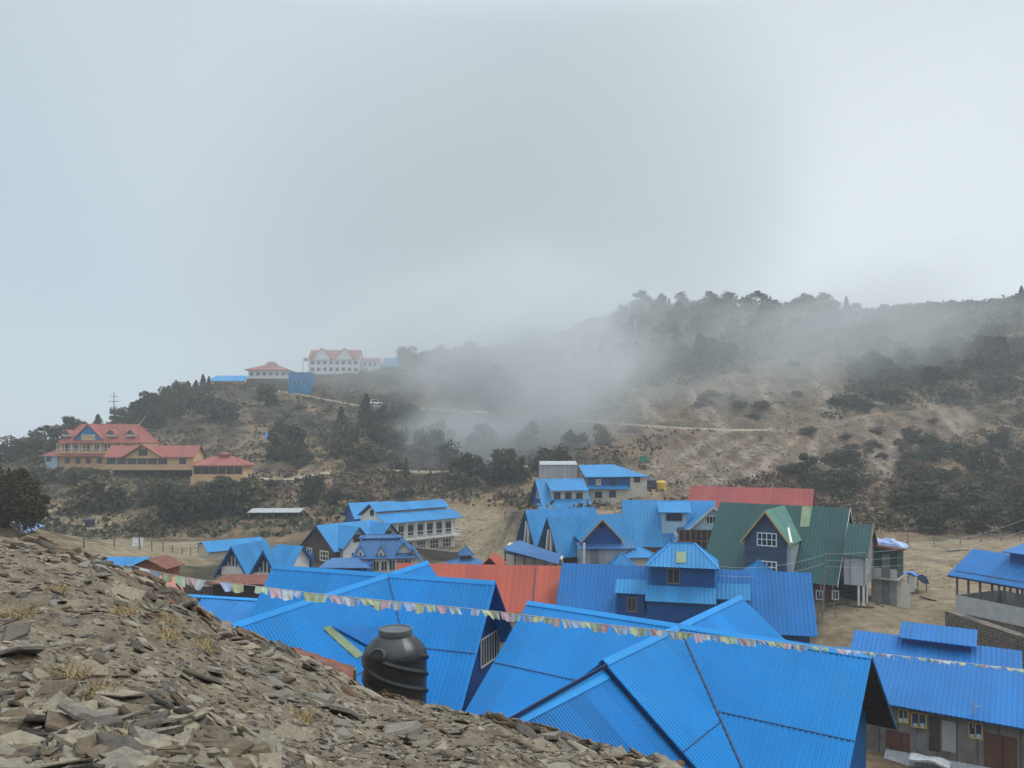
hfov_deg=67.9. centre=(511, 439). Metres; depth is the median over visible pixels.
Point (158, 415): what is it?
bush
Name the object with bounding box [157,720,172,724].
slate stone
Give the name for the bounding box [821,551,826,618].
pole
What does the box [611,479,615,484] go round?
window
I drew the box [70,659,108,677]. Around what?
slate stone
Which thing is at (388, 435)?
bush
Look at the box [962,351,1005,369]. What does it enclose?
bush
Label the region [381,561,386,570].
window
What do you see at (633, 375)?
bush
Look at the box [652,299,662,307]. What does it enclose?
tree
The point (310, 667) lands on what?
slate stone
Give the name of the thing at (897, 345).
bush
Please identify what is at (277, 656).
slate stone
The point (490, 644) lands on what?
window
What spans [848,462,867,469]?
tree
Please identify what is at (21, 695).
slate stone
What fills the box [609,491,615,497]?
window
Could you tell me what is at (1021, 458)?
tree
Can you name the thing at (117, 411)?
tree
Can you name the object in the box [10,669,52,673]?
slate stone
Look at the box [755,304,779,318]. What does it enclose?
conifer tree
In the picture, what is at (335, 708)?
slate stone
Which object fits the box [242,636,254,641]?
slate stone
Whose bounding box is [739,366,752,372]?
bush
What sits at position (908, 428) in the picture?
bush
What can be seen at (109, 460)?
window
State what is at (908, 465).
bush
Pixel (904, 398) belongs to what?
bush
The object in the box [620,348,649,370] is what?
tree
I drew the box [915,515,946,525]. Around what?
bush
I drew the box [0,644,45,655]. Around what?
slate stone
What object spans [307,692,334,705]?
slate stone
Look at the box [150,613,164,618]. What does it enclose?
slate stone
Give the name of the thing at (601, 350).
conifer tree
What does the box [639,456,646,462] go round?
cabin
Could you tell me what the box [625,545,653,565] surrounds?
kiosk
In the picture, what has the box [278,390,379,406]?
dirt road
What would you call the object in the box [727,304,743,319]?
conifer tree
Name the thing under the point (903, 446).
bush
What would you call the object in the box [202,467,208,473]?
window
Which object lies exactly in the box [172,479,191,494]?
bush
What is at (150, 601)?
slate stone
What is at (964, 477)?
bush
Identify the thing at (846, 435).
bush
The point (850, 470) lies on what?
tree
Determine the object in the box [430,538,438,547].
window
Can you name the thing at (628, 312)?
bush
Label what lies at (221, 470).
window
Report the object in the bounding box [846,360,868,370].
bush
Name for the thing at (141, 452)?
window
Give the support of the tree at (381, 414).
on the hillside
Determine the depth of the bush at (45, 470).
161.69 m
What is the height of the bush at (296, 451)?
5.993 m
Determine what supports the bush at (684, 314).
on the hillside
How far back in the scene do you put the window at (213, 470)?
166.07 m
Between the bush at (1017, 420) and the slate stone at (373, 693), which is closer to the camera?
the slate stone at (373, 693)
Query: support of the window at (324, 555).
in the house at (324, 543)
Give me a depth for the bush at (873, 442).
176.86 m
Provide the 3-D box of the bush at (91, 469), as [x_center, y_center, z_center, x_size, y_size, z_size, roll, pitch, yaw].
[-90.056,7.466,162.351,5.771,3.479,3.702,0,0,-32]
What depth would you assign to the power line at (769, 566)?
58.42 m
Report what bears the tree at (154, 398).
on the hillside
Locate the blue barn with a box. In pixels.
[210,376,247,384]
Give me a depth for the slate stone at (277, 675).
7.76 m
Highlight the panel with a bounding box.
[900,582,910,608]
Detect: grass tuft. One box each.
[0,601,56,619]
[35,653,102,680]
[38,579,75,593]
[74,675,133,701]
[105,602,141,616]
[107,717,160,734]
[149,620,186,640]
[153,609,181,624]
[186,629,233,652]
[284,703,319,724]
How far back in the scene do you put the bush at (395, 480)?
156.29 m
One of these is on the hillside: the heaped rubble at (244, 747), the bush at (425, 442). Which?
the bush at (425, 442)
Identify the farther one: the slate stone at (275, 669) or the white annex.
the white annex
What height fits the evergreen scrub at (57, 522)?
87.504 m
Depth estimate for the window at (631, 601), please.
57.45 m
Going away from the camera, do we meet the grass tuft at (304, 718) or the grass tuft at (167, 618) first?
the grass tuft at (304, 718)
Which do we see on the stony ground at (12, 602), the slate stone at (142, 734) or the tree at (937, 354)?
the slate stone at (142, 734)
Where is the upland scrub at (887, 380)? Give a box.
[535,293,1023,425]
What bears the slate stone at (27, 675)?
on the stony ground at (12, 602)
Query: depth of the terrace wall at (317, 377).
281.00 m
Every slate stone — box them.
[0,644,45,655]
[0,682,19,687]
[1,623,30,641]
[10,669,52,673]
[14,653,30,659]
[15,687,32,699]
[20,756,31,763]
[22,671,33,681]
[26,688,34,696]
[32,667,50,679]
[33,680,77,700]
[39,660,54,664]
[58,703,104,720]
[60,617,74,626]
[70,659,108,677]
[77,560,90,567]
[86,731,96,735]
[93,564,117,574]
[93,653,108,664]
[94,572,112,576]
[99,584,110,589]
[101,643,117,651]
[105,638,117,643]
[111,584,145,600]
[120,687,153,704]
[128,725,163,740]
[138,588,157,601]
[143,596,155,605]
[145,679,157,681]
[147,668,157,674]
[148,589,168,599]
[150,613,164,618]
[156,600,166,607]
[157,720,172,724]
[164,734,210,765]
[172,604,182,608]
[182,668,222,683]
[184,599,197,612]
[185,694,205,701]
[190,632,204,638]
[192,725,230,747]
[196,716,206,724]
[204,633,219,640]
[204,638,217,647]
[205,665,223,673]
[216,631,232,635]
[218,644,229,652]
[219,651,231,661]
[220,726,233,730]
[229,637,241,640]
[231,640,249,643]
[234,654,248,663]
[239,640,261,649]
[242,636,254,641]
[244,670,263,677]
[260,644,269,651]
[262,649,274,656]
[262,666,280,672]
[263,693,281,698]
[266,675,283,687]
[268,654,280,659]
[269,673,282,678]
[270,688,295,698]
[271,652,298,666]
[272,685,283,689]
[273,721,317,741]
[280,677,295,683]
[286,665,295,673]
[303,662,319,671]
[307,673,316,681]
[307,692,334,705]
[318,680,326,688]
[329,703,362,718]
[332,717,352,728]
[335,728,353,739]
[341,684,360,698]
[361,688,384,698]
[364,720,378,727]
[383,720,422,736]
[403,705,420,714]
[403,716,425,721]
[408,734,423,740]
[414,739,435,746]
[419,720,436,722]
[428,748,443,754]
[444,748,452,753]
[453,718,469,723]
[454,739,486,746]
[463,759,478,762]
[494,732,513,737]
[508,737,521,740]
[522,743,533,748]
[532,736,546,748]
[547,762,570,767]
[555,748,572,751]
[558,754,573,757]
[559,743,571,748]
[622,756,633,765]
[634,761,651,767]
[636,757,648,761]
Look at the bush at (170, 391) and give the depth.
241.41 m
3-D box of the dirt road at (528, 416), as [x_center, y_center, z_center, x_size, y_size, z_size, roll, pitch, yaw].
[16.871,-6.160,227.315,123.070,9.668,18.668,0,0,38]
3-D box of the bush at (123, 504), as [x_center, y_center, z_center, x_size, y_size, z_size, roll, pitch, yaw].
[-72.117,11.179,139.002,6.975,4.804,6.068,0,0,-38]
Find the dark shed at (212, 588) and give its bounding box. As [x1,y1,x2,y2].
[190,574,268,597]
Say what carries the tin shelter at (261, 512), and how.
on the hillside
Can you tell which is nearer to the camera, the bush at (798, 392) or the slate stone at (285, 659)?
the slate stone at (285, 659)
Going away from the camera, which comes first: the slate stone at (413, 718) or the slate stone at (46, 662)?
the slate stone at (46, 662)
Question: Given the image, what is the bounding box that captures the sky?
[0,0,1023,445]
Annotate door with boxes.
[590,550,598,563]
[882,554,889,577]
[882,580,889,604]
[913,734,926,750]
[929,716,939,751]
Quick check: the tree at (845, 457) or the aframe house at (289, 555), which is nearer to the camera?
the aframe house at (289, 555)
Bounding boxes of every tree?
[0,435,37,455]
[28,425,58,449]
[45,423,74,446]
[59,416,87,429]
[92,414,103,423]
[108,407,128,421]
[137,390,161,408]
[171,380,190,403]
[192,380,201,391]
[198,374,208,391]
[206,376,212,390]
[253,383,279,403]
[330,406,347,436]
[355,393,378,431]
[369,405,390,427]
[396,346,417,364]
[402,458,410,478]
[408,352,423,363]
[417,350,427,361]
[463,340,478,356]
[481,364,509,385]
[569,317,595,342]
[588,342,615,366]
[607,319,637,337]
[615,311,625,321]
[619,314,642,341]
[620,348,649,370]
[628,290,651,306]
[633,309,653,326]
[638,337,671,365]
[644,326,663,343]
[646,303,664,324]
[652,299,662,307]
[657,293,666,305]
[657,320,671,335]
[664,321,688,343]
[664,344,698,368]
[685,333,716,366]
[688,301,715,323]
[692,299,701,304]
[700,291,720,306]
[701,336,717,349]
[702,295,731,321]
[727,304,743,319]
[740,290,770,317]
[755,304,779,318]
[756,304,769,326]
[782,302,792,307]
[786,296,800,307]
[796,293,819,317]
[796,453,820,472]
[819,469,859,499]
[825,447,868,467]
[828,298,845,315]
[830,465,865,487]
[843,296,851,310]
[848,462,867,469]
[860,350,883,367]
[867,334,893,353]
[871,356,899,372]
[878,304,888,309]
[889,485,936,514]
[891,348,917,364]
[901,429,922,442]
[906,478,953,515]
[907,482,944,502]
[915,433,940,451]
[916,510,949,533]
[922,345,958,365]
[928,340,955,356]
[932,467,960,483]
[940,481,997,511]
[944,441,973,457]
[950,335,974,348]
[962,445,1004,473]
[962,504,1009,534]
[965,479,989,492]
[970,334,993,349]
[977,335,1011,354]
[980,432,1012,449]
[998,500,1023,531]
[1010,449,1023,465]
[1016,285,1023,301]
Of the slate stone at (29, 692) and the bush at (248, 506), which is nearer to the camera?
the slate stone at (29, 692)
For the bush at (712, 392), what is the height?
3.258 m
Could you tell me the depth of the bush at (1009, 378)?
222.10 m
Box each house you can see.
[104,554,184,576]
[214,540,269,578]
[244,362,294,389]
[250,544,313,574]
[299,519,402,563]
[342,501,395,521]
[382,358,399,368]
[446,546,482,563]
[528,464,648,508]
[556,542,817,643]
[706,502,877,605]
[839,646,1023,767]
[850,621,1022,672]
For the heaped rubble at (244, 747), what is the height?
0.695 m
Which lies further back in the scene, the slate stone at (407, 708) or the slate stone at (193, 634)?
the slate stone at (407, 708)
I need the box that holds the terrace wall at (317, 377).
[314,374,371,380]
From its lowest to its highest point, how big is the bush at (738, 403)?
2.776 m
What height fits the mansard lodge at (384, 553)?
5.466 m
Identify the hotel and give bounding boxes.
[42,424,160,474]
[308,348,362,374]
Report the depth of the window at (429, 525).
115.28 m
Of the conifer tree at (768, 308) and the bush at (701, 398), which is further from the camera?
the conifer tree at (768, 308)
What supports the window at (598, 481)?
in the house at (611, 484)
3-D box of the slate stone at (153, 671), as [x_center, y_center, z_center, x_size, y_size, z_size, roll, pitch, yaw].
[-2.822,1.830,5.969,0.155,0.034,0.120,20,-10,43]
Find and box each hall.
[103,445,206,479]
[395,552,560,616]
[538,461,576,478]
[687,486,814,508]
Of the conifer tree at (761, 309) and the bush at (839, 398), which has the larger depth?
the conifer tree at (761, 309)
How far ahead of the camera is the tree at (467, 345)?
296.33 m
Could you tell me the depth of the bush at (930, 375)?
229.67 m
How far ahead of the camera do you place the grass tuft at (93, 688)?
4.92 m
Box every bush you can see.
[0,441,23,461]
[0,460,50,532]
[13,458,42,468]
[18,434,49,455]
[20,461,55,481]
[22,464,49,482]
[33,452,48,463]
[46,466,64,481]
[55,466,82,483]
[60,474,142,514]
[63,467,88,483]
[79,473,104,480]
[81,467,100,477]
[99,488,136,513]
[101,469,112,481]
[110,479,133,490]
[118,409,147,426]
[122,513,166,532]
[128,398,154,417]
[131,479,153,497]
[137,497,156,505]
[138,405,169,427]
[144,479,192,503]
[150,389,174,406]
[150,479,173,486]
[155,489,217,522]
[157,385,179,405]
[163,400,186,417]
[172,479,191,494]
[181,389,203,409]
[188,480,209,491]
[190,391,243,420]
[195,478,256,517]
[211,475,230,484]
[233,502,257,517]
[240,477,258,481]
[246,481,276,503]
[260,478,282,486]
[265,431,298,461]
[268,421,306,449]
[287,441,315,461]
[290,456,307,466]
[292,404,302,408]
[299,473,325,503]
[305,421,316,426]
[315,423,366,456]
[323,488,345,504]
[342,441,394,463]
[345,488,360,497]
[346,458,363,467]
[353,485,376,501]
[363,419,409,451]
[380,469,392,473]
[384,476,408,485]
[387,397,415,420]
[387,457,409,469]
[394,487,417,497]
[399,415,424,439]
[400,404,426,422]
[406,427,445,460]
[424,418,455,446]
[431,439,464,469]
[435,344,451,360]
[442,469,477,486]
[447,451,484,477]
[464,423,497,449]
[468,345,482,355]
[472,453,520,485]
[490,447,517,468]
[512,420,540,445]
[512,455,532,482]
[527,447,553,469]
[549,443,571,460]
[560,429,589,449]
[588,393,621,411]
[592,424,615,444]
[616,300,644,321]
[624,369,642,384]
[641,297,652,307]
[668,301,689,323]
[674,291,692,307]
[690,401,708,406]
[696,393,711,401]
[704,389,722,397]
[712,340,740,359]
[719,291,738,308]
[728,394,739,398]
[730,399,746,406]
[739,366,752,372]
[744,413,760,418]
[750,400,772,408]
[772,299,782,307]
[775,462,804,475]
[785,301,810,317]
[786,360,800,367]
[792,390,802,394]
[796,472,817,485]
[799,426,817,433]
[803,472,827,488]
[813,470,829,475]
[816,292,833,303]
[819,453,835,463]
[826,392,863,403]
[838,433,852,438]
[840,443,862,449]
[842,397,876,408]
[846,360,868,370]
[850,303,862,309]
[851,468,874,486]
[861,345,879,354]
[863,439,882,446]
[863,446,873,450]
[864,386,891,398]
[868,427,886,432]
[873,452,889,458]
[877,390,902,401]
[886,341,917,357]
[892,396,907,402]
[892,438,908,445]
[893,460,907,469]
[897,439,912,452]
[900,426,914,431]
[900,453,922,459]
[902,457,925,469]
[904,363,925,373]
[904,463,934,479]
[906,460,932,477]
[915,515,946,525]
[916,365,954,384]
[917,440,952,461]
[927,418,939,421]
[938,387,968,397]
[940,498,974,518]
[950,466,963,475]
[953,450,975,464]
[953,474,975,485]
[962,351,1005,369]
[976,373,1010,390]
[979,320,1012,332]
[987,370,1019,387]
[997,425,1010,432]
[1001,445,1023,465]
[1007,412,1023,425]
[1011,310,1023,318]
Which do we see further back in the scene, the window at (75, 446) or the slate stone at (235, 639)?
the window at (75, 446)
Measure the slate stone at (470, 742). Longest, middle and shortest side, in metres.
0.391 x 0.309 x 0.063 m
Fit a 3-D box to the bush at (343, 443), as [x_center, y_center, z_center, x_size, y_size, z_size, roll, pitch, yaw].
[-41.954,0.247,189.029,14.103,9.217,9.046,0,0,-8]
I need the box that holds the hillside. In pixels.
[0,300,1023,767]
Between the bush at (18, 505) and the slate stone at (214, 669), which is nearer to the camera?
the slate stone at (214, 669)
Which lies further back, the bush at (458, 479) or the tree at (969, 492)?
the bush at (458, 479)
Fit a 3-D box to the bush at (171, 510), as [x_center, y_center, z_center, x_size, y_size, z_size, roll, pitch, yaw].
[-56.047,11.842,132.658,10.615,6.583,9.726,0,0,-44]
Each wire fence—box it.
[83,535,205,554]
[504,510,517,520]
[908,531,1023,545]
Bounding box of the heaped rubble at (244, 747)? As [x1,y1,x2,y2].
[0,686,287,767]
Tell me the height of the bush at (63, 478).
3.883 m
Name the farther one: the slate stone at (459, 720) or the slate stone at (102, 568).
the slate stone at (102, 568)
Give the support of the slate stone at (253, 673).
on the stony ground at (12, 602)
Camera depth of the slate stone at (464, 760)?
5.44 m
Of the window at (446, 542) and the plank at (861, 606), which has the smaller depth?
the plank at (861, 606)
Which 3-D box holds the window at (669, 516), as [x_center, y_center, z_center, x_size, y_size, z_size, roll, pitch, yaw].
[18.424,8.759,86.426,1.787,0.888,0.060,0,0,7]
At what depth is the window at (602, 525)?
75.97 m
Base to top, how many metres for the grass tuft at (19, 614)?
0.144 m
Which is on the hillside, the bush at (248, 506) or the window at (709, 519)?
the bush at (248, 506)
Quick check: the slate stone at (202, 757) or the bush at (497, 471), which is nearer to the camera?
the slate stone at (202, 757)
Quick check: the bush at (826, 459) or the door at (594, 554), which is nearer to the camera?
the door at (594, 554)
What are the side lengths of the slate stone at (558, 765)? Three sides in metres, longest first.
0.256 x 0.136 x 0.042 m
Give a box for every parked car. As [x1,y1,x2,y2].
[370,399,382,404]
[475,409,486,413]
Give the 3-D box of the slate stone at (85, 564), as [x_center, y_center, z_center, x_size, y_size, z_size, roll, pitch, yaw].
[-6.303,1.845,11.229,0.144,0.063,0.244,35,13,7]
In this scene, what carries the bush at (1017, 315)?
on the hillside
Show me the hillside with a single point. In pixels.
(840, 626)
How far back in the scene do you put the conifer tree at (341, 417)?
217.00 m
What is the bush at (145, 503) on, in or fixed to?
on the hillside
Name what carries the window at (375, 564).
in the mansard lodge at (384, 553)
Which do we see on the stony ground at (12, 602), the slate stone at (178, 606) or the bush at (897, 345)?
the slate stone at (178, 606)
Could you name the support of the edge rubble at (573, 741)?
on the stony ground at (12, 602)
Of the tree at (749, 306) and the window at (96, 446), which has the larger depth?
the tree at (749, 306)
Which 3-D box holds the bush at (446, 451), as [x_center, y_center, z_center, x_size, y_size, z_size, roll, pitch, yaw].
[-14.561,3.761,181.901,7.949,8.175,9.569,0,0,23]
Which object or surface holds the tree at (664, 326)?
on the hillside
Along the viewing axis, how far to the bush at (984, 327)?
267.83 m
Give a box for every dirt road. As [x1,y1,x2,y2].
[257,471,329,480]
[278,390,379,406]
[380,465,527,472]
[421,408,771,430]
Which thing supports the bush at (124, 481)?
on the hillside
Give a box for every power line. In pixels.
[719,554,824,567]
[826,541,1023,566]
[839,520,1022,553]
[869,531,1021,559]
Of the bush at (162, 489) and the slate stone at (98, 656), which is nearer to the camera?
the slate stone at (98, 656)
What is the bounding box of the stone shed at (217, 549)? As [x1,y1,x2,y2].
[196,537,262,558]
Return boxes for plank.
[826,602,849,606]
[844,605,873,607]
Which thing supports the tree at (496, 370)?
on the hillside
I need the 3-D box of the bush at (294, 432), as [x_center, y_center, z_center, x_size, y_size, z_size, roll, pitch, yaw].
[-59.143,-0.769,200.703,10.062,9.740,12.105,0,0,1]
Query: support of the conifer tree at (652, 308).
on the hillside
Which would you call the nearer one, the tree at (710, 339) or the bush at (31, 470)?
the bush at (31, 470)
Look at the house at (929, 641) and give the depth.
43.34 m
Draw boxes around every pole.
[817,575,821,622]
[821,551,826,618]
[830,566,835,617]
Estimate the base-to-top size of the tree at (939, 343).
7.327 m
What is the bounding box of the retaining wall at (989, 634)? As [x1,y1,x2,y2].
[945,610,1023,668]
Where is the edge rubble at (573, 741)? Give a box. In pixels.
[9,535,684,767]
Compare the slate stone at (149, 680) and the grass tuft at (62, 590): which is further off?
the grass tuft at (62, 590)
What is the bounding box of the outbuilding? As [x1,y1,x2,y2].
[188,594,257,622]
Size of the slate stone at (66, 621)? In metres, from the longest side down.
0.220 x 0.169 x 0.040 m
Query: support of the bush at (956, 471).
on the hillside
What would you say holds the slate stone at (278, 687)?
on the stony ground at (12, 602)
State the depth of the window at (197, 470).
165.88 m
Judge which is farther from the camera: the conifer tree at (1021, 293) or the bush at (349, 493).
the conifer tree at (1021, 293)
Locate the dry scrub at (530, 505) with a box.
[0,299,1023,538]
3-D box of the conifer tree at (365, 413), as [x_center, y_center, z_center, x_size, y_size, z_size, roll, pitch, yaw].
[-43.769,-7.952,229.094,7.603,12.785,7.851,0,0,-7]
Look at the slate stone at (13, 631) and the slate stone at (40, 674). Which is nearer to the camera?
the slate stone at (40, 674)
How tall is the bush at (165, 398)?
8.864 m
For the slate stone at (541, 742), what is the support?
on the stony ground at (12, 602)
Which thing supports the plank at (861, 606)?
on the hillside
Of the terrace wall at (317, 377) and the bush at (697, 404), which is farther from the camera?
the terrace wall at (317, 377)
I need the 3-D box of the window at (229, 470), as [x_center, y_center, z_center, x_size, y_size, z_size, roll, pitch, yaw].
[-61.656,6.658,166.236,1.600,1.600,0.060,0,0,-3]
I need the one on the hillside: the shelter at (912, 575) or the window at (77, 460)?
the shelter at (912, 575)
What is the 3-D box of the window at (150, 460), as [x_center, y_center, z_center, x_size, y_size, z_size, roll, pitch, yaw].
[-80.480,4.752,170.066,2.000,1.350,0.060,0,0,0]
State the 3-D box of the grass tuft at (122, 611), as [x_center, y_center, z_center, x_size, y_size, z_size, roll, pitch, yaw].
[-3.837,1.657,7.470,0.430,0.125,0.448,0,0,-25]
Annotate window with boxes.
[65,458,69,463]
[73,444,77,450]
[75,458,80,463]
[82,435,94,439]
[84,444,88,450]
[86,458,90,463]
[94,444,99,450]
[96,458,101,463]
[107,458,115,463]
[117,458,125,463]
[127,458,135,463]
[138,449,147,455]
[138,458,146,463]
[148,458,156,463]
[158,458,166,463]
[179,458,185,463]
[194,467,200,473]
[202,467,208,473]
[210,467,217,473]
[218,467,225,473]
[226,467,233,473]
[234,467,241,473]
[320,550,328,560]
[353,534,359,541]
[373,561,378,570]
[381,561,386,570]
[389,560,394,570]
[398,526,403,536]
[408,525,413,536]
[416,540,425,546]
[418,524,422,535]
[427,523,432,534]
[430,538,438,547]
[436,522,441,533]
[442,537,450,547]
[446,521,450,532]
[480,630,499,668]
[554,492,560,499]
[565,492,571,498]
[576,492,582,498]
[595,492,601,497]
[596,479,600,484]
[599,523,604,528]
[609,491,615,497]
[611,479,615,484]
[627,597,636,611]
[634,477,639,482]
[666,513,681,520]
[667,568,679,583]
[706,516,715,523]
[757,532,776,546]
[760,560,776,570]
[816,590,822,599]
[832,590,838,599]
[898,708,908,723]
[911,711,926,728]
[968,721,982,739]
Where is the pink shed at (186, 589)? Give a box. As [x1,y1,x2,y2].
[159,575,189,593]
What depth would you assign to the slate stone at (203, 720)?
4.56 m
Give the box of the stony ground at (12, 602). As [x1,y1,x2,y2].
[0,536,640,767]
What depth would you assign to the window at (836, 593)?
63.49 m
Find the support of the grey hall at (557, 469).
on the hillside
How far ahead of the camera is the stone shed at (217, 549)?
89.61 m
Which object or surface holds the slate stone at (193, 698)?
on the stony ground at (12, 602)
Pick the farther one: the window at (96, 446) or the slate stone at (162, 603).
the window at (96, 446)
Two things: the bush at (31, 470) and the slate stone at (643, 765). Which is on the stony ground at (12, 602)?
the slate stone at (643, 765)
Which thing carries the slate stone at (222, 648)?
on the stony ground at (12, 602)
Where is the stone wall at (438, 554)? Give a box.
[415,547,460,559]
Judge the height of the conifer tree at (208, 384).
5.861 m
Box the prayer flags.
[127,564,1023,672]
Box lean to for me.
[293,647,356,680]
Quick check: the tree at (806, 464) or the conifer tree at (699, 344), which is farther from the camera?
the conifer tree at (699, 344)
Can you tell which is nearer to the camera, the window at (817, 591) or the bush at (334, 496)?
the window at (817, 591)
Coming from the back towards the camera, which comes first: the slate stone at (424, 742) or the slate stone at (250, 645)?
the slate stone at (250, 645)
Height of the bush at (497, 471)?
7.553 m
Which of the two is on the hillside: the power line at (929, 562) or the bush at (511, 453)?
the bush at (511, 453)
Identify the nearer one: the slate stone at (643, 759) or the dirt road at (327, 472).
the slate stone at (643, 759)
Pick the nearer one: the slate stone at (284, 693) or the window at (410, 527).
the slate stone at (284, 693)
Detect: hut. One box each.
[287,372,314,393]
[872,544,909,606]
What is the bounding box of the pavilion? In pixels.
[187,451,255,484]
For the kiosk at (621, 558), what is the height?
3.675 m
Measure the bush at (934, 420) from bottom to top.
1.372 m
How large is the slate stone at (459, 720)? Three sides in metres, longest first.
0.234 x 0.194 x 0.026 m
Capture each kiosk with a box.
[608,552,634,565]
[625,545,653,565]
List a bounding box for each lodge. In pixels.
[232,560,511,711]
[319,534,422,572]
[358,499,462,547]
[465,595,896,767]
[503,507,635,565]
[622,500,717,552]
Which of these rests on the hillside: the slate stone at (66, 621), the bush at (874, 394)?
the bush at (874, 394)
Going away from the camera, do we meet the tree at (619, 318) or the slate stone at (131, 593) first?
the slate stone at (131, 593)
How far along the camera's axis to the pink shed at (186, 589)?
45.12 m
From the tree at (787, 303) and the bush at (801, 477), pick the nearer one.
the bush at (801, 477)
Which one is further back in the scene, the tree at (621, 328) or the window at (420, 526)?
the tree at (621, 328)
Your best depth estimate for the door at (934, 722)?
37.04 m
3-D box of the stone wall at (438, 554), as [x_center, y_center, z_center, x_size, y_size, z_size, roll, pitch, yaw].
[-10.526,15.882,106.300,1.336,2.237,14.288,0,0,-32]
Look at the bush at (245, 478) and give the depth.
158.33 m
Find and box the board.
[132,538,142,548]
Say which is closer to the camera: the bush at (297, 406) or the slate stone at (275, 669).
the slate stone at (275, 669)
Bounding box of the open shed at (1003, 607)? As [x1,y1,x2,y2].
[947,544,1023,633]
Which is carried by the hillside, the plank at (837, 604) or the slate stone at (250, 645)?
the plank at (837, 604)
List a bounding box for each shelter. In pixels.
[247,508,303,519]
[903,571,928,592]
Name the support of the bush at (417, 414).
on the hillside
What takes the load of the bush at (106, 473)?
on the hillside
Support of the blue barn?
on the hillside
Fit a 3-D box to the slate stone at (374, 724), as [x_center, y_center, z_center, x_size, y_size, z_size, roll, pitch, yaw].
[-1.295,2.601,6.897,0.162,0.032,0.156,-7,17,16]
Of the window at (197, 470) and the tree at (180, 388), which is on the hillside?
the tree at (180, 388)
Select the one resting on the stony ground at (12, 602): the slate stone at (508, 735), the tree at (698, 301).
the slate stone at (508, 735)
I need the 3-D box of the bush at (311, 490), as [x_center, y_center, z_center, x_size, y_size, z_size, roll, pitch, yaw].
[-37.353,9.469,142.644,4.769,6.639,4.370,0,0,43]
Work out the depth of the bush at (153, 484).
154.47 m
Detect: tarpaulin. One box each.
[11,522,43,532]
[877,538,908,548]
[909,753,950,767]
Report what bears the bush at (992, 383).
on the hillside
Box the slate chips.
[0,539,653,767]
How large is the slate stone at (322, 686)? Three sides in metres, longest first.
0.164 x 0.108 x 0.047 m
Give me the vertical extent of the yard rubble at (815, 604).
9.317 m
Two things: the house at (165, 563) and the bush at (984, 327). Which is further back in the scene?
the bush at (984, 327)
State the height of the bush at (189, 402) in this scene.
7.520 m
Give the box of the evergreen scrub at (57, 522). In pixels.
[0,295,1023,538]
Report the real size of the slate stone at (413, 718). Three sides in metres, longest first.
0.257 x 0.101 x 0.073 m
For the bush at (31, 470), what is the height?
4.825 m
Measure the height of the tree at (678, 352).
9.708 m
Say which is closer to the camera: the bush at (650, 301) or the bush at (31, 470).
the bush at (31, 470)
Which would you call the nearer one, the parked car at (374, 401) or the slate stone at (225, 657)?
the slate stone at (225, 657)
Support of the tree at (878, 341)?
on the hillside
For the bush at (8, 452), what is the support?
on the hillside
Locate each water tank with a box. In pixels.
[85,517,94,526]
[361,624,428,703]
[647,478,655,488]
[656,480,665,489]
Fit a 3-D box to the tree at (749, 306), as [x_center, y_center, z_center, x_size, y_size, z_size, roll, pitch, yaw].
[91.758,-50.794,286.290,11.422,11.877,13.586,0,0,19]
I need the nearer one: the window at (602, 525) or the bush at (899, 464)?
the window at (602, 525)
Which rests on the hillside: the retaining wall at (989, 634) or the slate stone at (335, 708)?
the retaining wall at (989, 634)
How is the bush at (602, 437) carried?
on the hillside
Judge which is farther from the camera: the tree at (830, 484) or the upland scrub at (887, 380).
the upland scrub at (887, 380)
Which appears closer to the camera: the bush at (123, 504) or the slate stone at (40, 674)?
the slate stone at (40, 674)
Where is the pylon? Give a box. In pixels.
[109,396,118,423]
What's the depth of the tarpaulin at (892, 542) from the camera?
65.62 m
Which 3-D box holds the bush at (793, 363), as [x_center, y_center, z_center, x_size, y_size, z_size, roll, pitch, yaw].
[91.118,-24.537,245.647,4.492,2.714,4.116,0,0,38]
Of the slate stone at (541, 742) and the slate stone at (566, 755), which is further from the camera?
the slate stone at (541, 742)
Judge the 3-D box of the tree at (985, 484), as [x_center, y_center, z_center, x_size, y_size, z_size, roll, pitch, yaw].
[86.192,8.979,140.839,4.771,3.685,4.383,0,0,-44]
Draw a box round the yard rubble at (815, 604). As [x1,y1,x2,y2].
[441,493,955,615]
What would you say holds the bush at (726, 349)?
on the hillside
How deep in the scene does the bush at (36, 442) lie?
198.74 m
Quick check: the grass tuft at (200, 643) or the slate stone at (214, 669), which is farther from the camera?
the grass tuft at (200, 643)
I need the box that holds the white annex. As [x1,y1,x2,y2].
[361,358,381,371]
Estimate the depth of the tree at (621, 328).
274.10 m
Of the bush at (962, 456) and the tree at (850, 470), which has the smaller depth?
the tree at (850, 470)
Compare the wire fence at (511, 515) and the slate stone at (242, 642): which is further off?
the wire fence at (511, 515)
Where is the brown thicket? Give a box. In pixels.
[251,466,1023,534]

